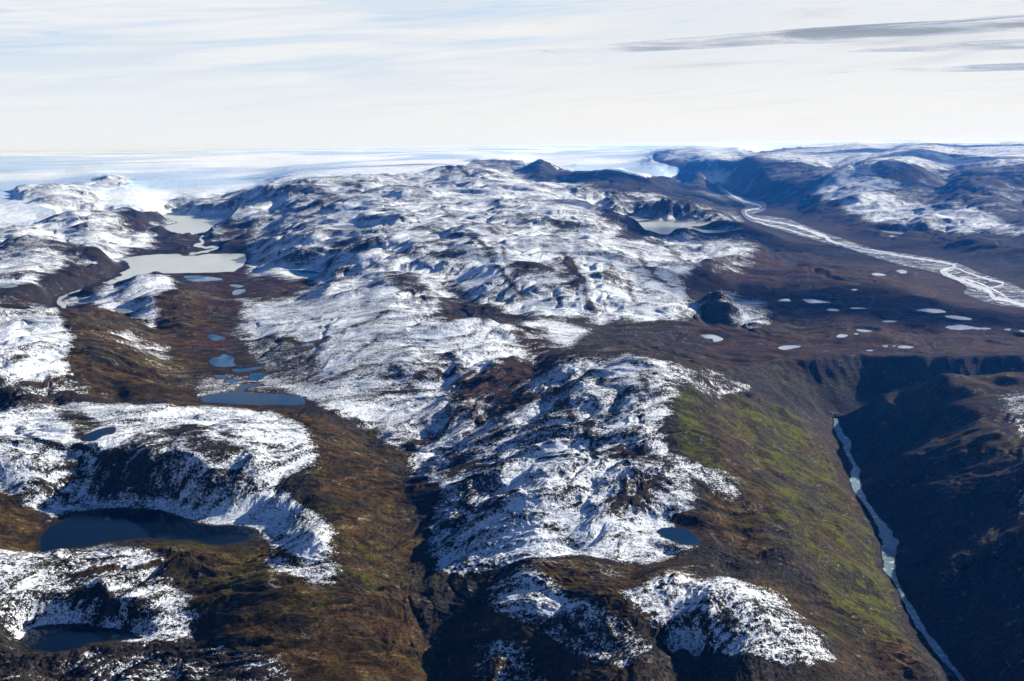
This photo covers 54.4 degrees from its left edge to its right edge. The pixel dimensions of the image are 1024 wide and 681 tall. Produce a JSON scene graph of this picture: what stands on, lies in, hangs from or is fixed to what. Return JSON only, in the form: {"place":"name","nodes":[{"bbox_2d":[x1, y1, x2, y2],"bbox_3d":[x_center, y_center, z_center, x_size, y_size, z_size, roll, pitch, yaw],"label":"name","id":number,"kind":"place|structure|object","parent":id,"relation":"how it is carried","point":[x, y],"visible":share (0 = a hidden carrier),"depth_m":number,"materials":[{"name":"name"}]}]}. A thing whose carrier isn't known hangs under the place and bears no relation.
{"place":"outdoors","nodes":[
{"label":"outdoors","id":0,"kind":"place"},
{"bbox_2d":[0,283,16,287],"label":"lake","id":1,"kind":"structure","parent":0,"point":[5,285],"depth_m":5398.91,"materials":[{"name":"grey liquid"}]},
{"bbox_2d":[57,282,104,307],"bbox_3d":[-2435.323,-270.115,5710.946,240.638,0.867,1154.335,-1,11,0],"label":"river","id":2,"kind":"structure","parent":0,"point":[62,304],"depth_m":5489.63,"materials":[{"name":"liquid"}]},
{"bbox_2d":[23,623,140,652],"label":"lake","id":3,"kind":"structure","parent":0,"point":[51,638],"depth_m":1815.27,"materials":[{"name":"liquid"}]},
{"bbox_2d":[82,427,114,440],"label":"lake","id":4,"kind":"structure","parent":0,"point":[94,435],"depth_m":2649.53,"materials":[{"name":"liquid"}]},
{"bbox_2d":[88,174,128,186],"bbox_3d":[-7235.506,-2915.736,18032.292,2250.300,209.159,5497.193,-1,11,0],"label":"mountain","id":5,"kind":"structure","parent":0,"point":[110,180],"depth_m":16630.99,"materials":[{"name":"white snow"}]},
{"bbox_2d":[115,308,132,312],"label":"lake","id":6,"kind":"structure","parent":0,"point":[123,310],"depth_m":4979.38,"materials":[{"name":"blue liquid"}]},
{"bbox_2d":[38,508,255,551],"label":"lake","id":7,"kind":"structure","parent":0,"point":[90,528],"depth_m":2239.51,"materials":[{"name":"liquid"}]},
{"bbox_2d":[105,254,246,283],"bbox_3d":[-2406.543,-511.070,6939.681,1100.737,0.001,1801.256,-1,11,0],"label":"lake","id":8,"kind":"structure","parent":0,"point":[174,263],"depth_m":7116.20,"materials":[{"name":"liquid"}]},
{"bbox_2d":[162,215,229,234],"bbox_3d":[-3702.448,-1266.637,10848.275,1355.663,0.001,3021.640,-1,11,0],"label":"lake","id":9,"kind":"structure","parent":0,"point":[192,225],"depth_m":11031.19,"materials":[{"name":"liquid"}]},
{"bbox_2d":[184,276,221,281],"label":"lake","id":10,"kind":"structure","parent":0,"point":[198,278],"depth_m":6221.32,"materials":[{"name":"liquid"}]},
{"bbox_2d":[189,235,218,254],"bbox_3d":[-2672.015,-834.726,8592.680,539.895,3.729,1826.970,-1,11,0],"label":"river","id":11,"kind":"structure","parent":0,"point":[204,247],"depth_m":8266.17,"materials":[{"name":"liquid"}]},
{"bbox_2d":[208,334,224,340],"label":"lake","id":12,"kind":"structure","parent":0,"point":[214,337],"depth_m":4277.74,"materials":[{"name":"liquid"}]},
{"bbox_2d":[209,354,235,366],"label":"lake","id":13,"kind":"structure","parent":0,"point":[223,360],"depth_m":3827.93,"materials":[{"name":"liquid"}]},
{"bbox_2d":[225,379,240,382],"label":"lake","id":14,"kind":"structure","parent":0,"point":[232,380],"depth_m":3519.87,"materials":[{"name":"liquid"}]},
{"bbox_2d":[230,284,243,287],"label":"lake","id":15,"kind":"structure","parent":0,"point":[236,285],"depth_m":5873.69,"materials":[{"name":"liquid"}]},
{"bbox_2d":[232,289,245,294],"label":"lake","id":16,"kind":"structure","parent":0,"point":[238,291],"depth_m":5633.22,"materials":[{"name":"liquid"}]},
{"bbox_2d":[232,366,261,371],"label":"lake","id":17,"kind":"structure","parent":0,"point":[246,369],"depth_m":3688.90,"materials":[{"name":"liquid"}]},
{"bbox_2d":[200,383,304,405],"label":"lake","id":18,"kind":"structure","parent":0,"point":[239,395],"depth_m":3266.86,"materials":[{"name":"blue liquid"}]},
{"bbox_2d":[249,373,263,380],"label":"lake","id":19,"kind":"structure","parent":0,"point":[255,376],"depth_m":3578.23,"materials":[{"name":"liquid"}]},
{"bbox_2d":[290,269,324,277],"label":"lake","id":20,"kind":"structure","parent":0,"point":[304,273],"depth_m":6323.80,"materials":[{"name":"liquid"}]},
{"bbox_2d":[332,225,368,228],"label":"lake","id":21,"kind":"structure","parent":0,"point":[352,226],"depth_m":7695.24,"materials":[{"name":"blue liquid"}]},
{"bbox_2d":[468,159,524,171],"bbox_3d":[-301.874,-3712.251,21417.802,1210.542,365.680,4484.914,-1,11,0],"label":"mountain","id":22,"kind":"structure","parent":0,"point":[507,165],"depth_m":20751.46,"materials":[{"name":"white snow"}]},
{"bbox_2d":[0,145,1023,680],"bbox_3d":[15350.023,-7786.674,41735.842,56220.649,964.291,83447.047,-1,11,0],"label":"terrain","id":23,"kind":"structure","parent":0,"point":[522,425],"depth_m":2841.77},
{"bbox_2d":[699,278,775,324],"bbox_3d":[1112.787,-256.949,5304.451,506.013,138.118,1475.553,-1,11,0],"label":"rock knoll","id":24,"kind":"structure","parent":23,"relation":"on","point":[734,300],"depth_m":4877.22,"materials":[{"name":"stone"}]},
{"bbox_2d":[717,182,1023,308],"bbox_3d":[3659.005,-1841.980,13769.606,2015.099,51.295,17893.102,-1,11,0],"label":"river flats","id":25,"kind":"structure","parent":23,"relation":"on","point":[1010,291],"depth_m":7394.40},
{"bbox_2d":[0,140,1023,226],"bbox_3d":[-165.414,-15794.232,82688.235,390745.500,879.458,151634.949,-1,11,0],"label":"ice sheet","id":26,"kind":"object","parent":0,"point":[158,179],"visible":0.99,"depth_m":27055.89,"materials":[{"name":"white ice"}]},
{"bbox_2d":[0,0,1023,150],"label":"sky","id":27,"kind":"structure","parent":0,"point":[76,75],"materials":[{"name":"white"}]},
{"bbox_2d":[512,160,568,175],"bbox_3d":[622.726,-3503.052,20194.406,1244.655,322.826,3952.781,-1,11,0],"label":"mountain","id":28,"kind":"structure","parent":0,"point":[548,167],"depth_m":19067.69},
{"bbox_2d":[629,216,648,220],"bbox_3d":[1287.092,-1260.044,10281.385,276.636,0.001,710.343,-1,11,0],"label":"lake","id":29,"kind":"structure","parent":0,"point":[638,218],"depth_m":10273.07,"materials":[{"name":"liquid"}]},
{"bbox_2d":[657,527,698,544],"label":"lake","id":30,"kind":"structure","parent":0,"point":[682,535],"depth_m":2115.77,"materials":[{"name":"blue liquid"}]},
{"bbox_2d":[671,649,691,660],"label":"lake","id":31,"kind":"structure","parent":0,"point":[681,655],"depth_m":1682.39,"materials":[{"name":"liquid"}]},
{"bbox_2d":[638,221,725,233],"bbox_3d":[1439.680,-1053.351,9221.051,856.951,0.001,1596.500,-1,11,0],"label":"lake","id":32,"kind":"structure","parent":0,"point":[662,227],"depth_m":9224.67,"materials":[{"name":"liquid"}]},
{"bbox_2d":[653,148,750,168],"bbox_3d":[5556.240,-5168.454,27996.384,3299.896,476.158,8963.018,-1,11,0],"label":"mountain","id":33,"kind":"structure","parent":0,"point":[686,157],"depth_m":27317.47,"materials":[{"name":"white snow"}]},
{"bbox_2d":[702,335,722,341],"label":"lake","id":34,"kind":"structure","parent":0,"point":[715,338],"depth_m":4293.29,"materials":[{"name":"liquid"}]},
{"bbox_2d":[778,345,800,349],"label":"lake","id":35,"kind":"structure","parent":0,"point":[787,347],"depth_m":4128.28,"materials":[{"name":"liquid"}]},
{"bbox_2d":[803,299,830,302],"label":"lake","id":36,"kind":"structure","parent":0,"point":[812,301],"depth_m":5321.84,"materials":[{"name":"liquid"}]},
{"bbox_2d":[626,15,1023,51],"bbox_3d":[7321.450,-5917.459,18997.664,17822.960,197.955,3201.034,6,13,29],"label":"cloud","id":37,"kind":"structure","parent":0,"point":[924,28],"depth_m":18687.74,"materials":[{"name":"grey"}]},
{"bbox_2d":[725,190,1023,306],"bbox_3d":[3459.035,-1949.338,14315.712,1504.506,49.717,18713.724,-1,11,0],"label":"river","id":38,"kind":"structure","parent":0,"point":[962,280],"depth_m":7447.59,"materials":[{"name":"liquid"}]},
{"bbox_2d":[872,273,884,275],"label":"lake","id":39,"kind":"structure","parent":0,"point":[878,274],"depth_m":6517.20,"materials":[{"name":"liquid"}]},
{"bbox_2d":[750,141,1023,159],"bbox_3d":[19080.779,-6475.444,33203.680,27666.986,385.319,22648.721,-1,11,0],"label":"mountain range","id":40,"kind":"structure","parent":0,"point":[836,152],"depth_m":25872.97,"materials":[{"name":"white snow"}]},
{"bbox_2d":[883,231,903,233],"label":"lake","id":41,"kind":"structure","parent":0,"point":[893,232],"depth_m":9243.71,"materials":[{"name":"liquid"}]},
{"bbox_2d":[834,418,964,680],"bbox_3d":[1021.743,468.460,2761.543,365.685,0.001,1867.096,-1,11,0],"label":"river","id":42,"kind":"structure","parent":0,"point":[889,545],"depth_m":2502.17,"materials":[{"name":"liquid"}]},
{"bbox_2d":[898,345,912,347],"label":"lake","id":43,"kind":"structure","parent":0,"point":[903,346],"depth_m":4151.25,"materials":[{"name":"liquid"}]},
{"bbox_2d":[917,309,945,312],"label":"lake","id":44,"kind":"structure","parent":0,"point":[933,310],"depth_m":5039.63,"materials":[{"name":"liquid"}]},
{"bbox_2d":[871,39,1023,51],"bbox_3d":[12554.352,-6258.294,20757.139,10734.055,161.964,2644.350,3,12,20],"label":"cloud","id":45,"kind":"structure","parent":0,"point":[993,42],"depth_m":21622.57,"materials":[{"name":"grey"}]},
{"bbox_2d":[945,315,971,319],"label":"lake","id":46,"kind":"structure","parent":0,"point":[958,317],"depth_m":4832.45,"materials":[{"name":"liquid"}]},
{"bbox_2d":[901,63,1023,71],"bbox_3d":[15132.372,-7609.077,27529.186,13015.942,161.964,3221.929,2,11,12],"label":"cloud","id":47,"kind":"structure","parent":0,"point":[999,67],"depth_m":27954.80,"materials":[{"name":"grey"}]},
{"bbox_2d":[946,325,990,329],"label":"lake","id":48,"kind":"structure","parent":0,"point":[960,327],"depth_m":4565.94,"materials":[{"name":"liquid"}]}
]}

